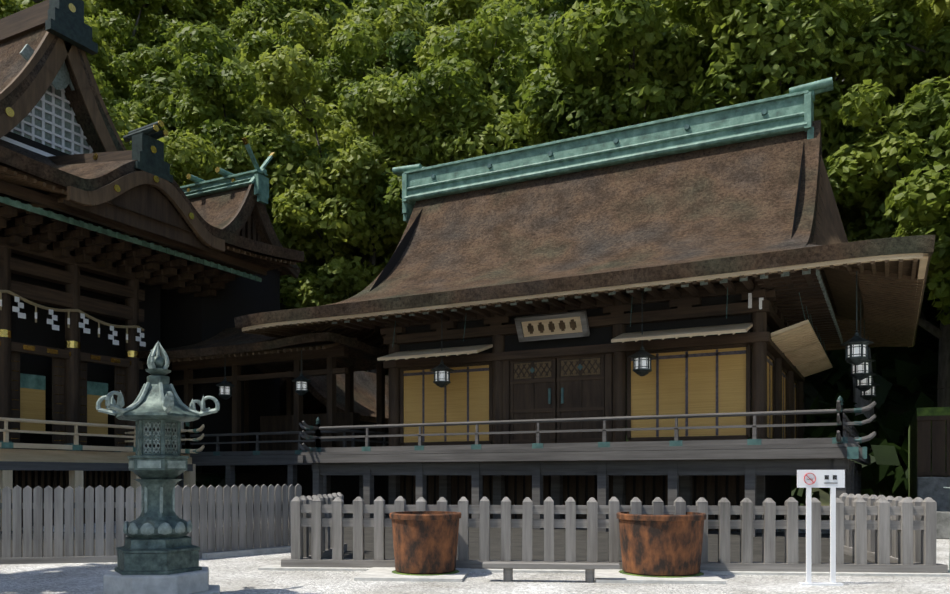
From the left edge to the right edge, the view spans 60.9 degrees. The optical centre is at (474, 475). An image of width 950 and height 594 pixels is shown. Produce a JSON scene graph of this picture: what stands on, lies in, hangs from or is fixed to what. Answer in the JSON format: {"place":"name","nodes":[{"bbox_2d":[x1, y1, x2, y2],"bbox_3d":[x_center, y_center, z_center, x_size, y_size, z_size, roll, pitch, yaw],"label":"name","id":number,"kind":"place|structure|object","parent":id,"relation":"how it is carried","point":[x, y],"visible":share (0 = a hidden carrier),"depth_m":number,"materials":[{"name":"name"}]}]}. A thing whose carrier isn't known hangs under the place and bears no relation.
{"place":"outdoors","nodes":[
{"label":"outdoors","id":0,"kind":"place"},
{"bbox_2d":[19,44,74,90],"bbox_3d":[-15.369,-15.155,29.687,0.225,2.000,2.829,0,0,27],"label":"gable ornament","id":1,"kind":"object","parent":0,"point":[62,80],"visible":0.31,"depth_m":29.71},
{"bbox_2d":[0,290,143,342],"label":"shimenawa rope","id":2,"kind":"object","parent":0,"point":[36,305],"visible":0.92,"depth_m":28.80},
{"bbox_2d":[0,296,145,346],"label":"paper streamers","id":3,"kind":"object","parent":2,"relation":"hanging from","point":[54,317],"visible":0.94,"depth_m":29.25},
{"bbox_2d":[237,215,280,270],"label":"gable wall","id":4,"kind":"structure","parent":0,"point":[249,231],"depth_m":37.07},
{"bbox_2d":[221,382,306,393],"bbox_3d":[-8.112,-3.296,30.793,4.140,0.323,0.520,0,0,27],"label":"paper lantern","id":5,"kind":"object","parent":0,"point":[227,390],"visible":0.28,"depth_m":31.40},
{"bbox_2d":[0,297,949,593],"bbox_3d":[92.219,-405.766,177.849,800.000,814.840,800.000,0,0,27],"label":"ground","id":6,"kind":"structure","parent":0,"point":[236,575],"depth_m":12.56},
{"bbox_2d":[0,0,131,103],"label":"tree","id":7,"kind":"object","parent":6,"relation":"on","point":[106,51],"depth_m":58.56,"materials":[{"name":"green plant"}]},
{"bbox_2d":[0,462,195,530],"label":"support posts","id":8,"kind":"object","parent":6,"relation":"on","point":[75,479],"visible":0.27,"depth_m":25.94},
{"bbox_2d":[6,0,193,101],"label":"tree","id":9,"kind":"object","parent":6,"relation":"on","point":[122,41],"visible":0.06,"depth_m":63.58,"materials":[{"name":"green plant"}]},
{"bbox_2d":[90,64,167,134],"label":"tree","id":10,"kind":"object","parent":6,"relation":"on","point":[147,116],"depth_m":52.05,"materials":[{"name":"green plant"}]},
{"bbox_2d":[99,0,168,30],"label":"tree","id":11,"kind":"object","parent":6,"relation":"on","point":[165,7],"depth_m":77.13,"materials":[{"name":"green plant"}]},
{"bbox_2d":[94,566,219,593],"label":"lantern base","id":12,"kind":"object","parent":6,"relation":"on","point":[192,582],"depth_m":10.35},
{"bbox_2d":[114,356,201,574],"bbox_3d":[-4.272,-0.163,10.890,1.005,2.895,1.160,0,0,27],"label":"stone lantern","id":13,"kind":"object","parent":12,"relation":"on","point":[154,553],"visible":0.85,"depth_m":10.65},
{"bbox_2d":[96,340,219,535],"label":"bronze lantern ornaments","id":14,"kind":"object","parent":13,"relation":"attached to","point":[167,403],"visible":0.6,"depth_m":10.70},
{"bbox_2d":[145,422,175,452],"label":"lantern lattice openings","id":15,"kind":"object","parent":13,"relation":"in","point":[154,435],"depth_m":10.69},
{"bbox_2d":[0,430,346,494],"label":"veranda","id":16,"kind":"object","parent":6,"relation":"on","point":[229,460],"visible":0.38,"depth_m":31.34,"materials":[{"name":"grey wood"}]},
{"bbox_2d":[105,41,246,113],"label":"tree","id":17,"kind":"object","parent":6,"relation":"on","point":[160,57],"visible":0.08,"depth_m":56.78,"materials":[{"name":"green plant"}]},
{"bbox_2d":[84,0,295,101],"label":"tree","id":18,"kind":"object","parent":6,"relation":"on","point":[152,29],"visible":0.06,"depth_m":71.75,"materials":[{"name":"green plant"}]},
{"bbox_2d":[0,202,384,526],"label":"wooden building frame","id":19,"kind":"object","parent":6,"relation":"on","point":[70,400],"depth_m":30.10,"materials":[{"name":"wood"}]},
{"bbox_2d":[0,84,92,156],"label":"gable lattice","id":20,"kind":"object","parent":19,"relation":"attached to","point":[52,124],"visible":0.27,"depth_m":30.06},
{"bbox_2d":[13,86,92,154],"bbox_3d":[-15.858,-13.569,29.939,0.001,5.672,8.600,0,0,27],"label":"gable lattice backing","id":21,"kind":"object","parent":19,"relation":"attached to","point":[27,118],"depth_m":30.27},
{"bbox_2d":[0,27,123,152],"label":"roof","id":22,"kind":"structure","parent":19,"relation":"attached to","point":[13,61],"depth_m":30.06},
{"bbox_2d":[0,31,190,254],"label":"bargeboard","id":23,"kind":"object","parent":19,"relation":"attached to","point":[24,104],"visible":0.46,"depth_m":28.90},
{"bbox_2d":[33,0,172,182],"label":"ridge-end ornament","id":24,"kind":"object","parent":19,"relation":"attached to","point":[64,22],"visible":0.81,"depth_m":28.52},
{"bbox_2d":[0,165,299,269],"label":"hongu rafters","id":25,"kind":"object","parent":19,"relation":"attached to","point":[12,176],"visible":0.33,"depth_m":25.78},
{"bbox_2d":[0,139,303,277],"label":"roof eave","id":26,"kind":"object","parent":19,"relation":"attached to","point":[90,176],"depth_m":27.50,"materials":[{"name":"wood"}]},
{"bbox_2d":[0,0,348,385],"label":"wooden beams","id":27,"kind":"structure","parent":19,"relation":"attached to","point":[24,21],"depth_m":29.81,"materials":[{"name":"wood"}]},
{"bbox_2d":[106,106,283,282],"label":"tree","id":28,"kind":"object","parent":6,"relation":"on","point":[179,157],"visible":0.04,"depth_m":47.87,"materials":[{"name":"green plant"}]},
{"bbox_2d":[0,132,400,525],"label":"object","id":29,"kind":"object","parent":6,"relation":"on","point":[173,318],"visible":0.17,"depth_m":34.89,"materials":[{"name":"wood"}]},
{"bbox_2d":[20,388,107,434],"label":"window blinds","id":30,"kind":"object","parent":29,"relation":"attached to","point":[32,403],"visible":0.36,"depth_m":28.77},
{"bbox_2d":[0,3,275,441],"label":"gold ornaments","id":31,"kind":"object","parent":29,"relation":"attached to","point":[9,111],"visible":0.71,"depth_m":28.84},
{"bbox_2d":[63,185,217,253],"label":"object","id":32,"kind":"object","parent":29,"relation":"attached to","point":[149,201],"visible":0.81,"depth_m":27.45,"materials":[{"name":"brown wood"}]},
{"bbox_2d":[67,171,224,251],"bbox_3d":[-10.883,-9.301,27.389,0.160,1.870,6.411,0,0,27],"label":"curved gable board","id":33,"kind":"object","parent":29,"relation":"attached to","point":[166,188],"visible":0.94,"depth_m":27.01,"materials":[{"name":"brown wood"}]},
{"bbox_2d":[189,186,298,275],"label":"gable roof","id":34,"kind":"structure","parent":29,"relation":"on","point":[219,210],"depth_m":36.96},
{"bbox_2d":[180,144,272,204],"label":"roof ridge","id":35,"kind":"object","parent":34,"relation":"on","point":[257,178],"visible":0.52,"depth_m":36.81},
{"bbox_2d":[221,184,300,278],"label":"bargeboards","id":36,"kind":"object","parent":34,"relation":"attached to","point":[293,273],"visible":0.35,"depth_m":36.66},
{"bbox_2d":[139,328,388,372],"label":"roof","id":37,"kind":"structure","parent":29,"relation":"on","point":[363,356],"depth_m":32.20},
{"bbox_2d":[143,336,358,364],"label":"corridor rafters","id":38,"kind":"object","parent":37,"relation":"attached to","point":[309,346],"visible":0.38,"depth_m":30.34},
{"bbox_2d":[216,350,310,399],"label":"hanging lanterns","id":39,"kind":"object","parent":37,"relation":"hanging from","point":[301,378],"visible":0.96,"depth_m":29.98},
{"bbox_2d":[160,11,287,61],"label":"tree","id":40,"kind":"object","parent":6,"relation":"on","point":[260,23],"depth_m":71.34,"materials":[{"name":"green plant"}]},
{"bbox_2d":[158,0,331,39],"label":"tree","id":41,"kind":"object","parent":6,"relation":"on","point":[216,12],"visible":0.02,"depth_m":77.38,"materials":[{"name":"green plant"}]},
{"bbox_2d":[202,546,290,558],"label":"stone curb","id":42,"kind":"structure","parent":6,"relation":"on","point":[244,552],"depth_m":16.61,"materials":[{"name":"stone"}]},
{"bbox_2d":[130,20,367,308],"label":"tree","id":43,"kind":"object","parent":6,"relation":"on","point":[169,95],"visible":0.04,"depth_m":54.56,"materials":[{"name":"green plant"}]},
{"bbox_2d":[155,52,345,309],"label":"tree","id":44,"kind":"object","parent":6,"relation":"on","point":[201,120],"visible":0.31,"depth_m":51.14,"materials":[{"name":"green plant"}]},
{"bbox_2d":[169,65,337,147],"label":"tree","id":45,"kind":"object","parent":6,"relation":"on","point":[239,113],"depth_m":57.53,"materials":[{"name":"green plant"}]},
{"bbox_2d":[237,27,383,113],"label":"tree","id":46,"kind":"object","parent":6,"relation":"on","point":[254,42],"depth_m":65.99,"materials":[{"name":"green plant"}]},
{"bbox_2d":[280,371,388,423],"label":"wall panels","id":47,"kind":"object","parent":6,"relation":"on","point":[315,399],"depth_m":41.27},
{"bbox_2d":[334,0,361,19],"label":"tree","id":48,"kind":"object","parent":6,"relation":"on","point":[346,3],"depth_m":83.19,"materials":[{"name":"green plant"}]},
{"bbox_2d":[276,0,438,48],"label":"tree","id":49,"kind":"object","parent":6,"relation":"on","point":[326,8],"visible":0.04,"depth_m":72.66,"materials":[{"name":"green plant"}]},
{"bbox_2d":[240,44,495,372],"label":"tree","id":50,"kind":"object","parent":6,"relation":"on","point":[331,183],"visible":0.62,"depth_m":49.60,"materials":[{"name":"green plant"}]},
{"bbox_2d":[238,0,515,82],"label":"tree","id":51,"kind":"object","parent":6,"relation":"on","point":[315,44],"depth_m":66.50,"materials":[{"name":"green plant"}]},
{"bbox_2d":[296,54,486,263],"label":"tree","id":52,"kind":"object","parent":6,"relation":"on","point":[441,98],"visible":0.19,"depth_m":46.41,"materials":[{"name":"green plant"}]},
{"bbox_2d":[372,44,439,81],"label":"tree","id":53,"kind":"object","parent":6,"relation":"on","point":[388,72],"depth_m":65.64,"materials":[{"name":"green plant"}]},
{"bbox_2d":[354,567,469,581],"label":"planter base slab","id":54,"kind":"structure","parent":6,"relation":"on","point":[379,574],"depth_m":12.78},
{"bbox_2d":[392,569,458,575],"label":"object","id":55,"kind":"object","parent":54,"relation":"on","point":[396,572],"visible":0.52,"depth_m":13.02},
{"bbox_2d":[389,511,460,573],"bbox_3d":[-0.823,1.114,13.446,1.200,0.980,1.200,0,0,27],"label":"cauldron","id":56,"kind":"object","parent":6,"relation":"on","point":[425,542],"visible":0.98,"depth_m":12.98,"materials":[{"name":"metal"}]},
{"bbox_2d":[306,21,547,148],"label":"tree","id":57,"kind":"object","parent":6,"relation":"on","point":[338,74],"visible":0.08,"depth_m":57.31,"materials":[{"name":"green plant"}]},
{"bbox_2d":[314,19,549,147],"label":"tree","id":58,"kind":"object","parent":6,"relation":"on","point":[423,56],"visible":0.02,"depth_m":53.96,"materials":[{"name":"green plant"}]},
{"bbox_2d":[1,523,874,562],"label":"yard earth","id":59,"kind":"structure","parent":6,"relation":"on","point":[538,544],"depth_m":18.91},
{"bbox_2d":[0,417,204,463],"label":"veranda railing","id":60,"kind":"object","parent":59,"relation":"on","point":[64,454],"visible":0.73,"depth_m":25.91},
{"bbox_2d":[0,196,261,453],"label":"copper trim","id":61,"kind":"structure","parent":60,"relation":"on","point":[29,381],"depth_m":28.55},
{"bbox_2d":[0,499,290,563],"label":"fence frame","id":62,"kind":"object","parent":59,"relation":"on","point":[63,559],"visible":0.04,"depth_m":15.19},
{"bbox_2d":[0,484,301,557],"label":"fence planks","id":63,"kind":"object","parent":62,"relation":"attached to","point":[226,517],"visible":0.69,"depth_m":15.36,"materials":[{"name":"wood"}]},
{"bbox_2d":[401,0,554,16],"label":"tree","id":64,"kind":"object","parent":6,"relation":"on","point":[523,4],"depth_m":76.61,"materials":[{"name":"green plant"}]},
{"bbox_2d":[384,0,603,79],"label":"tree","id":65,"kind":"object","parent":6,"relation":"on","point":[402,52],"depth_m":60.59,"materials":[{"name":"green plant"}]},
{"bbox_2d":[429,2,566,142],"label":"tree","id":66,"kind":"object","parent":6,"relation":"on","point":[477,42],"visible":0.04,"depth_m":47.50,"materials":[{"name":"green plant"}]},
{"bbox_2d":[419,0,580,33],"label":"tree","id":67,"kind":"object","parent":6,"relation":"on","point":[544,11],"depth_m":63.65,"materials":[{"name":"green plant"}]},
{"bbox_2d":[412,60,597,166],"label":"tree","id":68,"kind":"object","parent":6,"relation":"on","point":[500,134],"visible":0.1,"depth_m":44.25,"materials":[{"name":"green plant"}]},
{"bbox_2d":[482,562,619,582],"bbox_3d":[1.171,1.512,12.534,2.100,0.285,0.240,0,0,5],"label":"bench","id":69,"kind":"object","parent":6,"relation":"on","point":[508,567],"visible":1,"depth_m":12.44,"materials":[{"name":"grey wood"}]},
{"bbox_2d":[498,0,616,30],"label":"tree","id":70,"kind":"object","parent":6,"relation":"on","point":[528,11],"depth_m":60.60,"materials":[{"name":"green plant"}]},
{"bbox_2d":[196,291,939,505],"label":"hillside undergrowth","id":71,"kind":"object","parent":6,"relation":"on","point":[904,371],"visible":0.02,"depth_m":41.55,"materials":[{"name":"green plant"}]},
{"bbox_2d":[562,0,596,11],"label":"tree","id":72,"kind":"object","parent":6,"relation":"on","point":[586,1],"depth_m":76.97,"materials":[{"name":"green plant"}]},
{"bbox_2d":[305,109,866,458],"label":"metal fittings","id":73,"kind":"object","parent":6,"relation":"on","point":[852,452],"visible":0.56,"depth_m":23.71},
{"bbox_2d":[430,271,879,399],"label":"hanging lanterns","id":74,"kind":"object","parent":73,"relation":"hanging from","point":[855,339],"visible":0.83,"depth_m":23.95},
{"bbox_2d":[435,344,873,394],"bbox_3d":[8.288,-3.296,25.348,17.633,0.340,8.783,0,0,-16],"label":"paper lantern","id":75,"kind":"object","parent":74,"relation":"attached to","point":[442,373],"visible":0.27,"depth_m":24.77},
{"bbox_2d":[297,400,876,536],"bbox_3d":[5.071,-0.108,30.686,18.441,3.524,15.445,0,0,27],"label":"veranda","id":76,"kind":"object","parent":6,"relation":"on","point":[687,460],"visible":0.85,"depth_m":23.96,"materials":[{"name":"wood"}]},
{"bbox_2d":[389,300,802,530],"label":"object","id":77,"kind":"object","parent":6,"relation":"on","point":[608,392],"visible":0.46,"depth_m":25.93,"materials":[{"name":"wood"}]},
{"bbox_2d":[514,358,599,378],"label":"lattice panels","id":78,"kind":"object","parent":77,"relation":"attached to","point":[589,366],"visible":0.61,"depth_m":25.84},
{"bbox_2d":[336,268,840,445],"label":"wooden beams","id":79,"kind":"structure","parent":77,"relation":"attached to","point":[778,293],"depth_m":25.22,"materials":[{"name":"wood"}]},
{"bbox_2d":[514,310,589,341],"bbox_3d":[2.433,-4.712,25.605,2.370,0.773,0.512,0,0,27],"label":"plaque frame","id":80,"kind":"object","parent":79,"relation":"attached to","point":[584,324],"visible":1,"depth_m":25.49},
{"bbox_2d":[521,316,582,336],"bbox_3d":[2.445,-4.726,25.629,2.000,0.532,0.334,0,0,27],"label":"plaque","id":81,"kind":"object","parent":80,"relation":"in","point":[547,331],"visible":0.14,"depth_m":25.59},
{"bbox_2d":[527,319,576,333],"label":"hall tablet characters","id":82,"kind":"object","parent":81,"relation":"attached to","point":[551,326],"visible":0.88,"depth_m":25.57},
{"bbox_2d":[242,155,929,350],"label":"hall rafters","id":83,"kind":"object","parent":79,"relation":"on","point":[889,296],"visible":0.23,"depth_m":26.52,"materials":[{"name":"wood"}]},
{"bbox_2d":[234,120,934,362],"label":"hall roof","id":84,"kind":"structure","parent":83,"relation":"on","point":[729,208],"depth_m":27.91,"materials":[{"name":"wood"}]},
{"bbox_2d":[392,77,832,222],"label":"roof ridge","id":85,"kind":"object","parent":84,"relation":"on","point":[792,111],"visible":0.83,"depth_m":30.21,"materials":[{"name":"metal"}]},
{"bbox_2d":[810,242,835,318],"bbox_3d":[4.661,-6.370,31.146,16.400,0.779,9.610,0,0,27],"label":"hall barge","id":86,"kind":"object","parent":84,"relation":"attached to","point":[814,243],"visible":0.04,"depth_m":25.82},
{"bbox_2d":[242,253,927,346],"bbox_3d":[4.637,-5.321,31.100,21.820,0.204,15.215,0,0,27],"label":"roof eave edge","id":87,"kind":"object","parent":83,"relation":"attached to","point":[922,258],"depth_m":22.54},
{"bbox_2d":[332,269,842,343],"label":"rafters","id":88,"kind":"object","parent":83,"relation":"attached to","point":[785,274],"visible":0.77,"depth_m":23.73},
{"bbox_2d":[404,347,795,442],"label":"window blinds","id":89,"kind":"object","parent":77,"relation":"attached to","point":[731,384],"visible":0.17,"depth_m":24.64,"materials":[{"name":"wicker"}]},
{"bbox_2d":[403,349,795,441],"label":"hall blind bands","id":90,"kind":"object","parent":89,"relation":"attached to","point":[686,355],"visible":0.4,"depth_m":24.55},
{"bbox_2d":[377,320,832,376],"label":"awnings","id":91,"kind":"object","parent":77,"relation":"attached to","point":[799,345],"visible":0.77,"depth_m":25.25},
{"bbox_2d":[509,0,692,76],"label":"tree","id":92,"kind":"object","parent":6,"relation":"on","point":[536,25],"depth_m":52.67,"materials":[{"name":"green plant"}]},
{"bbox_2d":[258,565,949,576],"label":"stone curb","id":93,"kind":"structure","parent":6,"relation":"on","point":[272,567],"depth_m":13.52,"materials":[{"name":"stone"}]},
{"bbox_2d":[281,500,947,572],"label":"fence rails","id":94,"kind":"object","parent":6,"relation":"on","point":[893,566],"visible":0.33,"depth_m":13.80,"materials":[{"name":"wood"}]},
{"bbox_2d":[290,492,936,564],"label":"fence posts","id":95,"kind":"object","parent":94,"relation":"attached to","point":[906,544],"visible":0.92,"depth_m":13.79,"materials":[{"name":"wood"}]},
{"bbox_2d":[597,0,675,27],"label":"tree","id":96,"kind":"object","parent":6,"relation":"on","point":[605,8],"depth_m":52.26,"materials":[{"name":"green plant"}]},
{"bbox_2d":[595,569,725,583],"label":"stone slab","id":97,"kind":"structure","parent":6,"relation":"on","point":[614,576],"depth_m":12.41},
{"bbox_2d":[619,570,703,577],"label":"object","id":98,"kind":"object","parent":97,"relation":"on","point":[694,575],"visible":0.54,"depth_m":12.81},
{"bbox_2d":[616,512,706,575],"bbox_3d":[3.062,1.114,13.305,1.450,0.980,1.450,0,0,27],"label":"cauldron","id":99,"kind":"object","parent":6,"relation":"on","point":[662,545],"visible":0.92,"depth_m":12.73,"materials":[{"name":"metal"}]},
{"bbox_2d":[543,0,841,139],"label":"tree","id":100,"kind":"object","parent":6,"relation":"on","point":[574,51],"visible":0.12,"depth_m":39.45,"materials":[{"name":"green plant"}]},
{"bbox_2d":[572,0,933,118],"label":"tree","id":101,"kind":"object","parent":6,"relation":"on","point":[678,10],"depth_m":40.67,"materials":[{"name":"green plant"}]},
{"bbox_2d":[625,0,947,434],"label":"tree","id":102,"kind":"object","parent":6,"relation":"on","point":[781,49],"visible":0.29,"depth_m":35.75,"materials":[{"name":"green plant"}]},
{"bbox_2d":[797,470,844,585],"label":"sign board posts","id":103,"kind":"object","parent":6,"relation":"on","point":[830,483],"visible":1,"depth_m":12.16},
{"bbox_2d":[804,473,815,484],"bbox_3d":[5.044,0.054,12.164,0.176,0.176,0.018,0,0,2],"label":"no smoking symbol","id":104,"kind":"object","parent":103,"relation":"attached to","point":[809,478],"visible":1,"depth_m":12.16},
{"bbox_2d":[807,475,836,479],"bbox_3d":[5.229,0.063,12.157,0.450,0.123,0.016,0,0,2],"label":"sign lettering","id":105,"kind":"object","parent":103,"relation":"attached to","point":[827,477],"visible":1,"depth_m":12.15},
{"bbox_2d":[836,75,899,417],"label":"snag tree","id":106,"kind":"object","parent":6,"relation":"on","point":[859,401],"depth_m":42.30,"materials":[{"name":"green plant"}]},
{"bbox_2d":[814,0,949,406],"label":"tree","id":107,"kind":"object","parent":6,"relation":"on","point":[924,108],"visible":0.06,"depth_m":35.20,"materials":[{"name":"green plant"}]},
{"bbox_2d":[823,79,949,324],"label":"tree","id":108,"kind":"object","parent":6,"relation":"on","point":[889,165],"visible":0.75,"depth_m":33.51,"materials":[{"name":"green plant"}]},
{"bbox_2d":[838,0,949,78],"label":"tree","id":109,"kind":"object","parent":6,"relation":"on","point":[942,7],"visible":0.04,"depth_m":36.32,"materials":[{"name":"green plant"}]},
{"bbox_2d":[908,407,949,498],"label":"moss bank","id":110,"kind":"structure","parent":6,"relation":"on","point":[912,449],"depth_m":27.00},
{"bbox_2d":[917,477,949,538],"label":"stone blocks","id":111,"kind":"structure","parent":6,"relation":"on","point":[934,490],"depth_m":24.94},
{"bbox_2d":[917,415,949,476],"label":"side wall planks","id":112,"kind":"object","parent":111,"relation":"on","point":[924,446],"visible":1,"depth_m":25.41,"materials":[{"name":"brown wood"}]},
{"bbox_2d":[925,119,949,166],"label":"tree","id":113,"kind":"object","parent":6,"relation":"on","point":[936,137],"visible":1,"depth_m":28.34,"materials":[{"name":"green plant"}]},
{"bbox_2d":[939,60,949,88],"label":"tree","id":114,"kind":"object","parent":6,"relation":"on","point":[946,69],"visible":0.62,"depth_m":34.83,"materials":[{"name":"green plant"}]},
{"bbox_2d":[369,144,803,530],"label":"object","id":115,"kind":"object","parent":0,"point":[778,490],"visible":0.04,"depth_m":25.99,"materials":[{"name":"wood"}]},
{"bbox_2d":[748,293,763,308],"bbox_3d":[7.970,-4.946,22.913,0.411,0.500,0.047,0,0,23],"label":"hall shide","id":116,"kind":"object","parent":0,"point":[750,301],"visible":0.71,"depth_m":22.95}
]}

